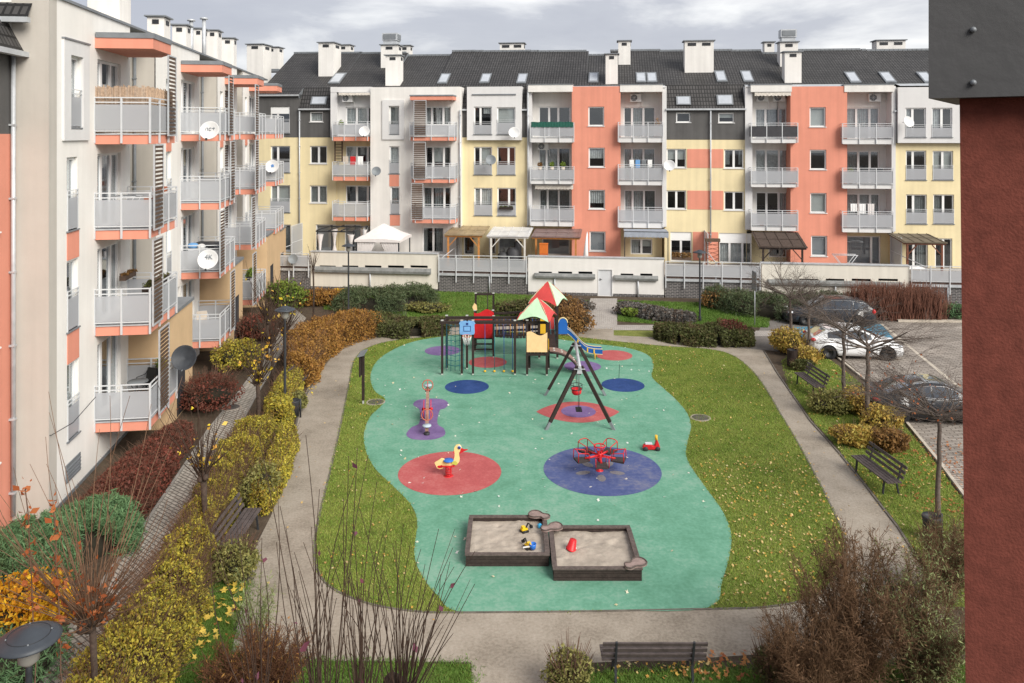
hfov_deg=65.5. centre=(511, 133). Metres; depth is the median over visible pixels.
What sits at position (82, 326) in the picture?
apartment building
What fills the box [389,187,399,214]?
window
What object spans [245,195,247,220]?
window
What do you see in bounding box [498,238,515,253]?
window
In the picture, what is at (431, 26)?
sky
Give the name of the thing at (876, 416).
shrub
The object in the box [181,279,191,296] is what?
window
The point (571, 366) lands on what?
purple rubber circle
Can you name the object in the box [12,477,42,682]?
leafy wand
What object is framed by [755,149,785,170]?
window
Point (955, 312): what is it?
juniper
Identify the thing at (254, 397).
walk kerb
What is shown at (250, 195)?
window
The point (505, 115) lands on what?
window
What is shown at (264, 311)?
pollarded tree
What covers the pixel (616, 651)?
park bench
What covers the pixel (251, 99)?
window
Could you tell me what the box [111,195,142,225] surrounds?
clothes airer
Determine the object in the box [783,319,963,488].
parking lot
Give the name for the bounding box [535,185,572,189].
awning
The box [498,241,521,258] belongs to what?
covered grill
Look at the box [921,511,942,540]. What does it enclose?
litter bin
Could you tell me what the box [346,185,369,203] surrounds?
window
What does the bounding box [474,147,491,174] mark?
window
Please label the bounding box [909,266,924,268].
garden table
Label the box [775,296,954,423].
bare tree
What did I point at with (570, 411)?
purple rubber circle
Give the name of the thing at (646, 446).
toy scooter
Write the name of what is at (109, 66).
window
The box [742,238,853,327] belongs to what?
bare tree
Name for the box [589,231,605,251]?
window
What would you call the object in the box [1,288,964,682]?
ground
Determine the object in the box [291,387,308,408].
shrub
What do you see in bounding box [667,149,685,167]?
window
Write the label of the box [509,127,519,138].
satellite dish
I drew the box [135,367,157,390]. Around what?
balcony chair
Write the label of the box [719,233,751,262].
window
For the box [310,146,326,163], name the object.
window
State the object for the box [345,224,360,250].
window
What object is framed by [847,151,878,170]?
window
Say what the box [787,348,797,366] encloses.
litter bin
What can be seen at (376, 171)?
satellite dish
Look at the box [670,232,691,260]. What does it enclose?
window
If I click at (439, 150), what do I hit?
window
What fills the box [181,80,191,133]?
window
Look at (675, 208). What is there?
window
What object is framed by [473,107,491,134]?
window
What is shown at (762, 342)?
asphalt path
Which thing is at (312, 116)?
window
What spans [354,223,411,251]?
gazebo
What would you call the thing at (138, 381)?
balcony table
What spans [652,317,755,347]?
hedge
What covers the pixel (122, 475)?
hedge
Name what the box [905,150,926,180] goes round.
window
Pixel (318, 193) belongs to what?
window
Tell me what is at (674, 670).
fallen leaves
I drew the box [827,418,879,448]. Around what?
shrub
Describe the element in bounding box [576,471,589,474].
worn rubber patch
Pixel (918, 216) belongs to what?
window
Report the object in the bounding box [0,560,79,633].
shrub
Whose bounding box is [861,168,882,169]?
laundry
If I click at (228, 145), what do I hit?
window
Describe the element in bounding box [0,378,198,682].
pollarded tree
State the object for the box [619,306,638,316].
shrub
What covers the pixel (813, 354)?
shrub
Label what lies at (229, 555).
shrub
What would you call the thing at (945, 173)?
window
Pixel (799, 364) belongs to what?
shrub
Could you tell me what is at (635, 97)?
air conditioner
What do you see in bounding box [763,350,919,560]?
path kerb
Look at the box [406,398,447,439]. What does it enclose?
purple rubber dumbbell
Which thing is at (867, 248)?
window
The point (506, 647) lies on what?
path
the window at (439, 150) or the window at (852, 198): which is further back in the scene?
the window at (439, 150)
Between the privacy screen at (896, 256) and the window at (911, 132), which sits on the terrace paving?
the privacy screen at (896, 256)
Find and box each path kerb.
[295,344,345,425]
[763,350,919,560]
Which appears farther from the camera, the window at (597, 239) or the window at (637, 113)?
the window at (637, 113)
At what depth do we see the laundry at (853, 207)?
55.61 m
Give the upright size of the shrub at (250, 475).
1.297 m
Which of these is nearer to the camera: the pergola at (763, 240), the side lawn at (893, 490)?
the side lawn at (893, 490)
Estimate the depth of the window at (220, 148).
43.21 m
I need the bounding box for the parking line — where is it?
[880,323,959,386]
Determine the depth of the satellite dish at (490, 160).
58.28 m
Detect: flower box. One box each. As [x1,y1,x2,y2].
[119,268,137,280]
[142,272,169,292]
[245,267,255,279]
[499,205,512,209]
[671,252,691,259]
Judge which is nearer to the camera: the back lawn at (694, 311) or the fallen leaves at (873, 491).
the fallen leaves at (873, 491)
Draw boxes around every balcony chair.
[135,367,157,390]
[195,311,207,319]
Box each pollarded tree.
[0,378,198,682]
[154,376,239,517]
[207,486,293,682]
[232,293,293,415]
[244,279,301,385]
[245,269,306,365]
[246,263,289,359]
[258,432,367,682]
[327,483,403,682]
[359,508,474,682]
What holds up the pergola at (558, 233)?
on the terrace paving
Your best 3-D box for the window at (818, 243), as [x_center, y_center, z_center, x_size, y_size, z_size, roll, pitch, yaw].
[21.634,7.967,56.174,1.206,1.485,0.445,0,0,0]
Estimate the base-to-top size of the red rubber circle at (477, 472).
0.001 m
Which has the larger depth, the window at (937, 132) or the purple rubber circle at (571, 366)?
the window at (937, 132)
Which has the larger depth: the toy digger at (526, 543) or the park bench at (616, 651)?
the toy digger at (526, 543)
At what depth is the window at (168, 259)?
33.44 m
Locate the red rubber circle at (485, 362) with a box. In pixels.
[469,357,506,367]
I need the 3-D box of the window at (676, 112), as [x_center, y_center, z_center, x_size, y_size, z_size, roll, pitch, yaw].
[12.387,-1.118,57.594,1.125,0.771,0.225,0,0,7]
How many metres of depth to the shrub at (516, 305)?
46.00 m
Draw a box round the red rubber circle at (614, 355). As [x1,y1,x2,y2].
[595,350,631,359]
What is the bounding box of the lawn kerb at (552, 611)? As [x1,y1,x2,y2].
[314,331,844,612]
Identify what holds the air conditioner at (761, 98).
attached to the apartment building at (439, 126)
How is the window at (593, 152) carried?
in the apartment building at (439, 126)
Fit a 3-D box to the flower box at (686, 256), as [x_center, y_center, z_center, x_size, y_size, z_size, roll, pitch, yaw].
[10.935,7.904,51.385,1.316,0.528,0.470,0,0,9]
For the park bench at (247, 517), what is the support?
on the ground at (203, 362)
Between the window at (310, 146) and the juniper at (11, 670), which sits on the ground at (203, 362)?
the juniper at (11, 670)
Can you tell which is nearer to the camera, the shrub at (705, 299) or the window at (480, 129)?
the shrub at (705, 299)
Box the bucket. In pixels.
[565,538,576,551]
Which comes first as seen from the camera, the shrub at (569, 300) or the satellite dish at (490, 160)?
the shrub at (569, 300)
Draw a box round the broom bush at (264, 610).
[222,560,279,639]
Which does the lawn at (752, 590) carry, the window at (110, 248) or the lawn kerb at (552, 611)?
the lawn kerb at (552, 611)
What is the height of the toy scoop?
0.140 m
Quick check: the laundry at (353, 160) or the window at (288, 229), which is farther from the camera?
the window at (288, 229)
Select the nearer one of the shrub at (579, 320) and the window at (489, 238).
the shrub at (579, 320)
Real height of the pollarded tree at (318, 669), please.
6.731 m
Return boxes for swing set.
[544,341,615,429]
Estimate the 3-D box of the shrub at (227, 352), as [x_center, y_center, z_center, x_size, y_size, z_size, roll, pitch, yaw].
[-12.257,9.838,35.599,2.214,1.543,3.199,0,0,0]
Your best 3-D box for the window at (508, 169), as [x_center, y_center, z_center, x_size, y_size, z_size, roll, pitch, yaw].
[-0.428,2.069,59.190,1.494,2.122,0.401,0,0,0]
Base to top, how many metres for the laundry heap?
1.120 m
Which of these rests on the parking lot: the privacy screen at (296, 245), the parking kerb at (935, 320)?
the parking kerb at (935, 320)
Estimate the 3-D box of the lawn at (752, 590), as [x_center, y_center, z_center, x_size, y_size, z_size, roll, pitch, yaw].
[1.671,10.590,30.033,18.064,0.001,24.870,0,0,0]
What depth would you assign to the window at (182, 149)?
36.51 m
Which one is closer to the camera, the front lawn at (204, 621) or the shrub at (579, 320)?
the front lawn at (204, 621)
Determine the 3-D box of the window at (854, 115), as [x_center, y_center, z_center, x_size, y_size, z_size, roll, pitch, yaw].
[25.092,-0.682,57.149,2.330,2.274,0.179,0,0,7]
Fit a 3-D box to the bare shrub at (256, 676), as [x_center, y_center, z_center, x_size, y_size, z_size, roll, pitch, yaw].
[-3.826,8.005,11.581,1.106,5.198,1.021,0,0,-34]
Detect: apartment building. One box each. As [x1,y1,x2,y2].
[0,0,286,528]
[245,29,960,267]
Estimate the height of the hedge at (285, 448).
1.257 m
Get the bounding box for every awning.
[339,92,369,95]
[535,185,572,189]
[624,229,668,256]
[754,92,790,95]
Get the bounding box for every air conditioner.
[342,95,354,107]
[538,142,549,155]
[630,94,641,101]
[756,95,768,107]
[773,95,785,107]
[868,94,880,107]
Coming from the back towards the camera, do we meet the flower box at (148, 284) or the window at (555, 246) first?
the window at (555, 246)
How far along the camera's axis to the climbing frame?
35.68 m
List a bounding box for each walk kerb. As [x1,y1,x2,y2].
[67,326,278,629]
[133,350,282,593]
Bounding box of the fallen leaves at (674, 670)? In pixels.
[598,660,724,679]
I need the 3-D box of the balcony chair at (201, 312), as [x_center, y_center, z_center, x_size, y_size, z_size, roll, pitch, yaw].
[-14.303,8.693,36.708,0.590,0.895,0.551,0,0,-20]
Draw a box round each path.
[232,325,945,682]
[585,298,652,329]
[724,320,815,350]
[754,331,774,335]
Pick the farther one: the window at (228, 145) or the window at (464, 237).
the window at (464, 237)
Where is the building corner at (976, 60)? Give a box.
[929,0,1023,682]
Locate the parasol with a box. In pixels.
[583,232,587,255]
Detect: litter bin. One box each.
[290,398,300,417]
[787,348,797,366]
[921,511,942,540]
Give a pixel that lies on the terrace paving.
(739, 265)
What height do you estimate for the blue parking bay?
0.001 m
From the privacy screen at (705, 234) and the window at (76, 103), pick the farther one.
the privacy screen at (705, 234)
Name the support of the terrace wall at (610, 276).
on the ground at (203, 362)
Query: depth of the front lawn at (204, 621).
15.85 m
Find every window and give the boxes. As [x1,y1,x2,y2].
[66,157,79,232]
[66,259,80,333]
[66,360,80,443]
[71,57,82,128]
[97,60,117,133]
[97,152,117,227]
[97,242,117,322]
[98,335,117,392]
[166,152,171,192]
[166,231,172,277]
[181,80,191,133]
[181,147,191,201]
[181,213,191,269]
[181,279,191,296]
[220,148,223,176]
[225,145,231,171]
[225,204,231,226]
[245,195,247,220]
[249,96,253,132]
[249,143,253,166]
[249,194,253,214]
[270,146,289,172]
[270,185,290,212]
[271,107,289,133]
[286,225,290,251]
[309,185,327,203]
[310,112,322,121]
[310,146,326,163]
[316,224,335,249]
[345,146,369,164]
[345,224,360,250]
[346,107,369,124]
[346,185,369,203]
[389,106,398,134]
[389,146,398,173]
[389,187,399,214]
[423,187,450,207]
[423,227,443,253]
[426,107,450,124]
[426,146,450,164]
[464,237,473,254]
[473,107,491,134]
[473,188,491,215]
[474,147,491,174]
[489,238,495,253]
[496,107,514,134]
[497,147,514,174]
[497,188,516,216]
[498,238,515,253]
[539,107,569,136]
[539,148,569,178]
[539,189,569,208]
[542,239,569,254]
[588,107,603,126]
[588,148,604,167]
[588,190,605,209]
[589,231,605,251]
[624,107,654,136]
[624,148,654,167]
[624,190,655,209]
[630,239,651,254]
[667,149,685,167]
[667,190,686,209]
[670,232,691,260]
[675,112,690,122]
[718,113,733,122]
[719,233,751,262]
[723,149,744,168]
[723,191,744,210]
[755,108,785,137]
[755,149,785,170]
[756,192,785,213]
[810,107,824,126]
[810,150,825,169]
[810,193,827,213]
[810,236,827,256]
[847,108,878,138]
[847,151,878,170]
[847,193,879,214]
[847,236,879,263]
[905,108,926,137]
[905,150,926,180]
[906,194,927,224]
[912,245,927,266]
[931,108,952,137]
[932,151,953,180]
[933,194,954,224]
[935,238,951,267]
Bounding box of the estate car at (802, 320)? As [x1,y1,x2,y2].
[782,295,876,325]
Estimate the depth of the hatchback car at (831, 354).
37.27 m
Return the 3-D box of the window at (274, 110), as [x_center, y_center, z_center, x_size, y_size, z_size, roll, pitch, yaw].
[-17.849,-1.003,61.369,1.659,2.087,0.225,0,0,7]
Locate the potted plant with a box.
[560,161,565,169]
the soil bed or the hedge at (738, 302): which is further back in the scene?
the hedge at (738, 302)
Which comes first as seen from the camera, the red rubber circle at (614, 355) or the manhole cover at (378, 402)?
the manhole cover at (378, 402)
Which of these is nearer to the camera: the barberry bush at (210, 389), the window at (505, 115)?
the barberry bush at (210, 389)
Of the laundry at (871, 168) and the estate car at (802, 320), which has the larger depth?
the laundry at (871, 168)
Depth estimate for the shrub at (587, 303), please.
46.88 m
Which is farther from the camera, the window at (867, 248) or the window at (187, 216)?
the window at (867, 248)
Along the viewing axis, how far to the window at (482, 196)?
59.47 m
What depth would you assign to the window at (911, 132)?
55.25 m
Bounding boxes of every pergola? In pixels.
[316,225,367,250]
[444,225,489,259]
[486,226,533,259]
[531,228,581,255]
[751,231,807,261]
[887,233,947,270]
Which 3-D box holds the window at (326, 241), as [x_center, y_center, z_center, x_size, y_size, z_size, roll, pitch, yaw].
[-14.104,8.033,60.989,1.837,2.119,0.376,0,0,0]
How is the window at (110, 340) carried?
in the apartment building at (82, 326)
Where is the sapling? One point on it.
(313, 266)
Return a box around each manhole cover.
[220,404,241,410]
[366,399,384,404]
[690,414,710,421]
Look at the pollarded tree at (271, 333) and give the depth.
33.31 m
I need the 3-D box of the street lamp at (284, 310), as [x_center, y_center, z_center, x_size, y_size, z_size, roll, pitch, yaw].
[-8.499,8.530,29.800,0.780,4.140,0.780,0,0,0]
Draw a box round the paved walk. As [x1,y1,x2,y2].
[39,311,305,682]
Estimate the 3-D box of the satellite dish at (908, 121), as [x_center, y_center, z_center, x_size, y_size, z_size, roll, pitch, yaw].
[27.181,-0.759,54.688,0.776,0.801,0.925,0,0,30]
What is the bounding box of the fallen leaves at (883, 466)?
[789,360,964,595]
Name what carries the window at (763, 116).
in the apartment building at (439, 126)
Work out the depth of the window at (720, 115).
57.36 m
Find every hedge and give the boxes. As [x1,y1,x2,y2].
[56,405,277,682]
[62,404,197,524]
[245,419,300,516]
[260,361,305,427]
[278,301,382,386]
[365,310,454,338]
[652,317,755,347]
[835,279,956,320]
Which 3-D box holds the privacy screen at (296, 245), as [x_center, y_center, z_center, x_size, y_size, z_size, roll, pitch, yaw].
[-16.434,8.099,57.778,0.060,2.502,6.330,0,0,7]
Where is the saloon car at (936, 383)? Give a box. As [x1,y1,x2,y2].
[860,374,962,423]
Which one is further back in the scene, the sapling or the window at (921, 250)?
the window at (921, 250)
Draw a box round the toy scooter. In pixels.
[642,435,659,450]
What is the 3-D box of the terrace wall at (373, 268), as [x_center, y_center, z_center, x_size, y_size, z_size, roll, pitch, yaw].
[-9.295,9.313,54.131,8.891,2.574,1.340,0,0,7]
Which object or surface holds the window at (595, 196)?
in the apartment building at (439, 126)
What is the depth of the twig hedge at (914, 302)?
44.88 m
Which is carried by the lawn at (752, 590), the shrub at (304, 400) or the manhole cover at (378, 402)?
the manhole cover at (378, 402)
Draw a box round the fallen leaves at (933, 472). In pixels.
[883,438,963,513]
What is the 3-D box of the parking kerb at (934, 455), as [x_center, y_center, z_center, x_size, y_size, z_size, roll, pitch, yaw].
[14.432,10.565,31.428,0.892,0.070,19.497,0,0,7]
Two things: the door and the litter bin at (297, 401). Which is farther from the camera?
the door
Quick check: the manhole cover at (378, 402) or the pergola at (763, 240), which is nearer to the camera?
the manhole cover at (378, 402)
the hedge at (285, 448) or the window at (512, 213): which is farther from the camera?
the window at (512, 213)
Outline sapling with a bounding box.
[308,244,318,320]
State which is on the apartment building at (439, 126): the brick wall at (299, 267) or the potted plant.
the potted plant
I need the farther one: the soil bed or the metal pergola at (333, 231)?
the metal pergola at (333, 231)
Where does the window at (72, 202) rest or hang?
in the apartment building at (82, 326)
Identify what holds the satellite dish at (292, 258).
attached to the brick wall at (299, 267)
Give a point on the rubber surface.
(666, 514)
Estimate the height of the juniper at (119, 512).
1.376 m
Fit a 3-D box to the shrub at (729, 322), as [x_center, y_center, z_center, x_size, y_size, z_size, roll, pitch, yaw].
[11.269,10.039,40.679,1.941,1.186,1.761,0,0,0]
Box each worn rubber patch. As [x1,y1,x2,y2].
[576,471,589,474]
[582,462,592,466]
[597,475,605,481]
[610,471,624,474]
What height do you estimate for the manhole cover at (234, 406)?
0.035 m
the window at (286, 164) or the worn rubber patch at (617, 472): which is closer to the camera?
the worn rubber patch at (617, 472)
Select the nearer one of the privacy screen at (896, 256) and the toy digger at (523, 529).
the toy digger at (523, 529)
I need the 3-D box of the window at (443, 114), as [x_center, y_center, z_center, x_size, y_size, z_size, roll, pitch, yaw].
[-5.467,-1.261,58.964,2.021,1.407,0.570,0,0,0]
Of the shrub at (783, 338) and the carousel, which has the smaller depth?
the carousel
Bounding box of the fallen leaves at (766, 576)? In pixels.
[696,451,845,601]
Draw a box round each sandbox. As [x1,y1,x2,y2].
[465,510,549,565]
[540,521,647,580]
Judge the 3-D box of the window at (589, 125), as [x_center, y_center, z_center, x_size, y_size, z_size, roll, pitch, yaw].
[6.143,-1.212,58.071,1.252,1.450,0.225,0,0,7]
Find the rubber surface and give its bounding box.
[364,334,731,610]
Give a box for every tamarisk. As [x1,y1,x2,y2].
[746,571,871,682]
[781,515,929,682]
[851,521,964,682]
[899,496,964,604]
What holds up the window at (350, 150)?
in the apartment building at (439, 126)
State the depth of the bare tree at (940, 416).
21.72 m
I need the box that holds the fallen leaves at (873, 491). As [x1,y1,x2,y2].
[837,437,917,552]
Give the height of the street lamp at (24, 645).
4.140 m
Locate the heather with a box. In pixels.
[612,298,699,323]
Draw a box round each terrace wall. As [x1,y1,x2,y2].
[310,250,438,291]
[527,255,664,297]
[760,262,909,296]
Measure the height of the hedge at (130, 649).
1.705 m
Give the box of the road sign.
[752,271,756,324]
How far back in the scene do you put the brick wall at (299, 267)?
54.37 m
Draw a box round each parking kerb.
[836,355,963,496]
[898,319,961,322]
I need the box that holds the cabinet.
[539,243,547,254]
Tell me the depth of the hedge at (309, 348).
37.66 m
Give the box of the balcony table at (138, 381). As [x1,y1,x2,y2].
[127,378,148,390]
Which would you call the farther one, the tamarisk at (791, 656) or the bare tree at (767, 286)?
the bare tree at (767, 286)
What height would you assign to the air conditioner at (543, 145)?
1.031 m
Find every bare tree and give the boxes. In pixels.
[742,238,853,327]
[770,260,850,345]
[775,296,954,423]
[791,284,900,389]
[832,333,962,514]
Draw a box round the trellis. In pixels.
[705,238,719,264]
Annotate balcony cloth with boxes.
[531,122,572,126]
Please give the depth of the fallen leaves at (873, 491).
23.71 m
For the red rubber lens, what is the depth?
30.15 m
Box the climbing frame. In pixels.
[440,281,602,375]
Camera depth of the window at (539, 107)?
59.80 m
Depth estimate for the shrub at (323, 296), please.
48.63 m
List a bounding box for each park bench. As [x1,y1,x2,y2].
[211,492,260,547]
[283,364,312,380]
[599,641,707,682]
[794,362,829,394]
[851,441,907,493]
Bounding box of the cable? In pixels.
[49,397,95,435]
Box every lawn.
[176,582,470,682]
[316,336,843,610]
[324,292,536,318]
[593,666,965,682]
[614,330,652,336]
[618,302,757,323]
[781,357,964,606]
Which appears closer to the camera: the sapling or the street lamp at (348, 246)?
the sapling
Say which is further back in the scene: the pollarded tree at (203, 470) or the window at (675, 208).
the window at (675, 208)
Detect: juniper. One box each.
[0,488,148,582]
[0,618,76,682]
[328,280,444,315]
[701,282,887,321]
[942,301,961,319]
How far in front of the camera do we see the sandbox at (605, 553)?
19.67 m
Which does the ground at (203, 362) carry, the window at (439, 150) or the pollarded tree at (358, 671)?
the pollarded tree at (358, 671)
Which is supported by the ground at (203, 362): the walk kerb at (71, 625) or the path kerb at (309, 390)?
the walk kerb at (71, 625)
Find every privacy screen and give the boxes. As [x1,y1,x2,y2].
[286,223,302,254]
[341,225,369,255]
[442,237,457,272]
[704,230,715,278]
[890,236,926,282]
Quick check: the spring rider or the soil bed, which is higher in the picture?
the soil bed
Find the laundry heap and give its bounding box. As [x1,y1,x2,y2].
[188,241,218,250]
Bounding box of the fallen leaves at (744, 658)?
[682,650,816,680]
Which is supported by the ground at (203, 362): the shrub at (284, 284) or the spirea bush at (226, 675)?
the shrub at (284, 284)
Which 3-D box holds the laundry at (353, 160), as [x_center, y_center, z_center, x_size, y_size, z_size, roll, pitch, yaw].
[-11.870,2.139,59.445,1.695,0.837,0.048,0,0,7]
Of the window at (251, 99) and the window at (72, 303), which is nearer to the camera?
the window at (72, 303)
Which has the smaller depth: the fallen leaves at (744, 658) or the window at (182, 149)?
the fallen leaves at (744, 658)
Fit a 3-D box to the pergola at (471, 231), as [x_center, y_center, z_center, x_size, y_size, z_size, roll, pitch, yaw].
[-3.209,8.104,57.499,2.771,2.492,3.554,0,0,7]
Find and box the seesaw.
[421,379,432,435]
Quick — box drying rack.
[832,254,857,262]
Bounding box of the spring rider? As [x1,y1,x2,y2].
[435,444,467,477]
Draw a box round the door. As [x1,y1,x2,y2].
[598,269,612,295]
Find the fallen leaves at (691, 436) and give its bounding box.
[320,336,843,609]
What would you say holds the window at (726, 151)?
in the apartment building at (439, 126)
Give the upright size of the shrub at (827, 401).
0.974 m
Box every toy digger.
[519,523,532,533]
[521,537,530,550]
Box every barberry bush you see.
[177,360,245,413]
[235,309,278,339]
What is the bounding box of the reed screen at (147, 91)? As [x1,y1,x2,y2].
[95,85,172,132]
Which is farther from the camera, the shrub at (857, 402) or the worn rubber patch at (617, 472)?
the shrub at (857, 402)
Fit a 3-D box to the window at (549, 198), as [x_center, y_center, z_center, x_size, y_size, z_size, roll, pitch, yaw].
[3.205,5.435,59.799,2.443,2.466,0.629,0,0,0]
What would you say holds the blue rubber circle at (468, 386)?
on the rubber surface
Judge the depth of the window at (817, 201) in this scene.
56.32 m
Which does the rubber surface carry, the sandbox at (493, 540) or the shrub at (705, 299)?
the sandbox at (493, 540)
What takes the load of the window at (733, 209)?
in the apartment building at (439, 126)
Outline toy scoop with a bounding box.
[523,542,535,549]
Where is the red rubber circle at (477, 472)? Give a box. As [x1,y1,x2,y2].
[398,451,500,494]
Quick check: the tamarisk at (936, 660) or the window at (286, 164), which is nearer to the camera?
the tamarisk at (936, 660)
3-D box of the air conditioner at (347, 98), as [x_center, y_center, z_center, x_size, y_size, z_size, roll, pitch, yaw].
[-12.396,-2.414,60.312,0.884,1.031,0.370,0,0,7]
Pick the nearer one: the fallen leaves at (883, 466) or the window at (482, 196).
the fallen leaves at (883, 466)
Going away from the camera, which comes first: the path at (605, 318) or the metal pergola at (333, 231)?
the path at (605, 318)
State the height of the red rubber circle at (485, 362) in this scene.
0.001 m
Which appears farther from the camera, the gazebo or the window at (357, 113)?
the window at (357, 113)
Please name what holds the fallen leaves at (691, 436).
on the lawn at (752, 590)
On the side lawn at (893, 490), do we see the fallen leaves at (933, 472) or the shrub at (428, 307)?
the fallen leaves at (933, 472)
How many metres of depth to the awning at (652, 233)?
54.98 m
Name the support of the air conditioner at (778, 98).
attached to the apartment building at (439, 126)
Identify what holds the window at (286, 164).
in the apartment building at (439, 126)
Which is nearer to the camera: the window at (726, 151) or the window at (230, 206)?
the window at (230, 206)
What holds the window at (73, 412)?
in the apartment building at (82, 326)
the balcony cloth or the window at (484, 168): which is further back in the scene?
the window at (484, 168)
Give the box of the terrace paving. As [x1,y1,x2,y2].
[309,255,960,295]
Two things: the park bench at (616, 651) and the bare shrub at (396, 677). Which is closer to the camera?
the bare shrub at (396, 677)
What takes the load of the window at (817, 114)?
in the apartment building at (439, 126)
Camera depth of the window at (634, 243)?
59.08 m
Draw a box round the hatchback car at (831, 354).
[803,322,903,360]
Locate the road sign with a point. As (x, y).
(753, 274)
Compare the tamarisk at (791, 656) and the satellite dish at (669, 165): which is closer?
the tamarisk at (791, 656)
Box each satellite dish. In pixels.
[171,345,196,373]
[197,249,217,270]
[199,121,218,140]
[266,160,278,173]
[288,254,297,264]
[359,126,369,136]
[372,167,380,175]
[486,155,495,165]
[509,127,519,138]
[664,160,674,171]
[902,116,913,127]
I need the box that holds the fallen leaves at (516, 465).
[378,339,704,604]
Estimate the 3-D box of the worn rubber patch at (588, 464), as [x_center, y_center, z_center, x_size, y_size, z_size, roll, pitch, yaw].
[2.415,10.573,25.422,0.259,0.001,0.478,0,0,-34]
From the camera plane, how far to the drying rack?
51.57 m
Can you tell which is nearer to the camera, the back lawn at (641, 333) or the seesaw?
the seesaw
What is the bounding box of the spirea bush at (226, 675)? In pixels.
[190,612,323,682]
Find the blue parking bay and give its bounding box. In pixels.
[794,324,892,338]
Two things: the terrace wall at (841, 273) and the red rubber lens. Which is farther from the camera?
the terrace wall at (841, 273)
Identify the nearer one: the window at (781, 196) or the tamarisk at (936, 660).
the tamarisk at (936, 660)
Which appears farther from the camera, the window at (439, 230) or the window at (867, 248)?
the window at (439, 230)
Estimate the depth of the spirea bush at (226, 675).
14.69 m
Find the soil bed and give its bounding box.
[776,358,791,383]
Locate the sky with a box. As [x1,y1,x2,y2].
[72,0,928,77]
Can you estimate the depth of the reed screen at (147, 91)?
25.41 m
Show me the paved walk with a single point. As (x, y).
(179, 489)
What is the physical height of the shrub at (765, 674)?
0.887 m
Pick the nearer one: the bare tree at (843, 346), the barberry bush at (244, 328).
the bare tree at (843, 346)
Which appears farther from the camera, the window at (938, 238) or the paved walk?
the window at (938, 238)
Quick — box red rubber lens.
[537,402,618,422]
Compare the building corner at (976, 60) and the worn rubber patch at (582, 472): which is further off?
the worn rubber patch at (582, 472)
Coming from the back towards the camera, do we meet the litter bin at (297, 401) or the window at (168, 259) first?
the window at (168, 259)
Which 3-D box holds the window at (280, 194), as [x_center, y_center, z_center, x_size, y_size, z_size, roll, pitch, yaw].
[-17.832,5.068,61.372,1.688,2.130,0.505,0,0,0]
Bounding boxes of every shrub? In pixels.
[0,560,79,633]
[209,334,263,372]
[209,524,263,583]
[235,451,283,507]
[265,276,311,307]
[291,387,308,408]
[293,286,342,306]
[404,301,452,313]
[490,296,529,315]
[539,634,595,682]
[544,291,584,315]
[552,302,597,335]
[572,297,595,310]
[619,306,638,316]
[701,288,728,308]
[716,317,749,332]
[750,633,782,682]
[767,322,807,352]
[787,356,815,371]
[791,341,825,364]
[804,385,853,416]
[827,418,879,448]
[838,384,870,416]
[858,400,904,429]
[870,423,914,452]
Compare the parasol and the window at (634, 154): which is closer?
the parasol
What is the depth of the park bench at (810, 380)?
32.76 m
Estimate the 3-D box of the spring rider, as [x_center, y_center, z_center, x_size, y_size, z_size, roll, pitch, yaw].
[-1.873,10.100,24.591,1.037,1.000,0.328,0,0,0]
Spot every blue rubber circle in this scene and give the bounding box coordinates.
[445,380,488,393]
[601,378,644,391]
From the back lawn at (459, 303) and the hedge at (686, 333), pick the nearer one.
the hedge at (686, 333)
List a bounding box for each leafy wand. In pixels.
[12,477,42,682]
[44,492,70,682]
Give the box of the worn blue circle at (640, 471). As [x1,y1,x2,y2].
[544,446,661,495]
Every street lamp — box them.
[0,621,62,682]
[274,306,295,393]
[342,243,354,308]
[693,250,706,320]
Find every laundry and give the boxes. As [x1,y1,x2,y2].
[343,156,362,164]
[629,160,651,167]
[850,204,873,214]
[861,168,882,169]
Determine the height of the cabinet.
1.800 m
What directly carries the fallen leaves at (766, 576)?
on the lawn at (752, 590)
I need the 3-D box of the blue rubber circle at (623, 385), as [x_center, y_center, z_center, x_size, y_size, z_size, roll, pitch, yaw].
[4.662,10.577,33.463,1.797,0.001,1.797,0,0,0]
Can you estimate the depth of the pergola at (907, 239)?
52.79 m
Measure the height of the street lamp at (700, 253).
4.140 m
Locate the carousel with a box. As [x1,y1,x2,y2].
[573,438,625,471]
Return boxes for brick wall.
[280,253,310,288]
[438,255,527,293]
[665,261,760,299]
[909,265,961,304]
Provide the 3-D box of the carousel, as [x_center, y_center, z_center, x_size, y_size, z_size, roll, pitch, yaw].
[2.745,10.191,24.951,1.672,0.817,1.593,0,0,0]
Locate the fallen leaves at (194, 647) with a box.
[38,600,237,677]
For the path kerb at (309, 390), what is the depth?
32.71 m
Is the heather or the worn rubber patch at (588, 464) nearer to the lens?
the worn rubber patch at (588, 464)
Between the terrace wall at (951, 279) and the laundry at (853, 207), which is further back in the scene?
the laundry at (853, 207)
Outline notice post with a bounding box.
[357,349,367,403]
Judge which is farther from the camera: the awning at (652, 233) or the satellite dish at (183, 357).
the awning at (652, 233)
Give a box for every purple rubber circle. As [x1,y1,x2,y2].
[425,346,460,355]
[561,405,595,416]
[564,361,600,371]

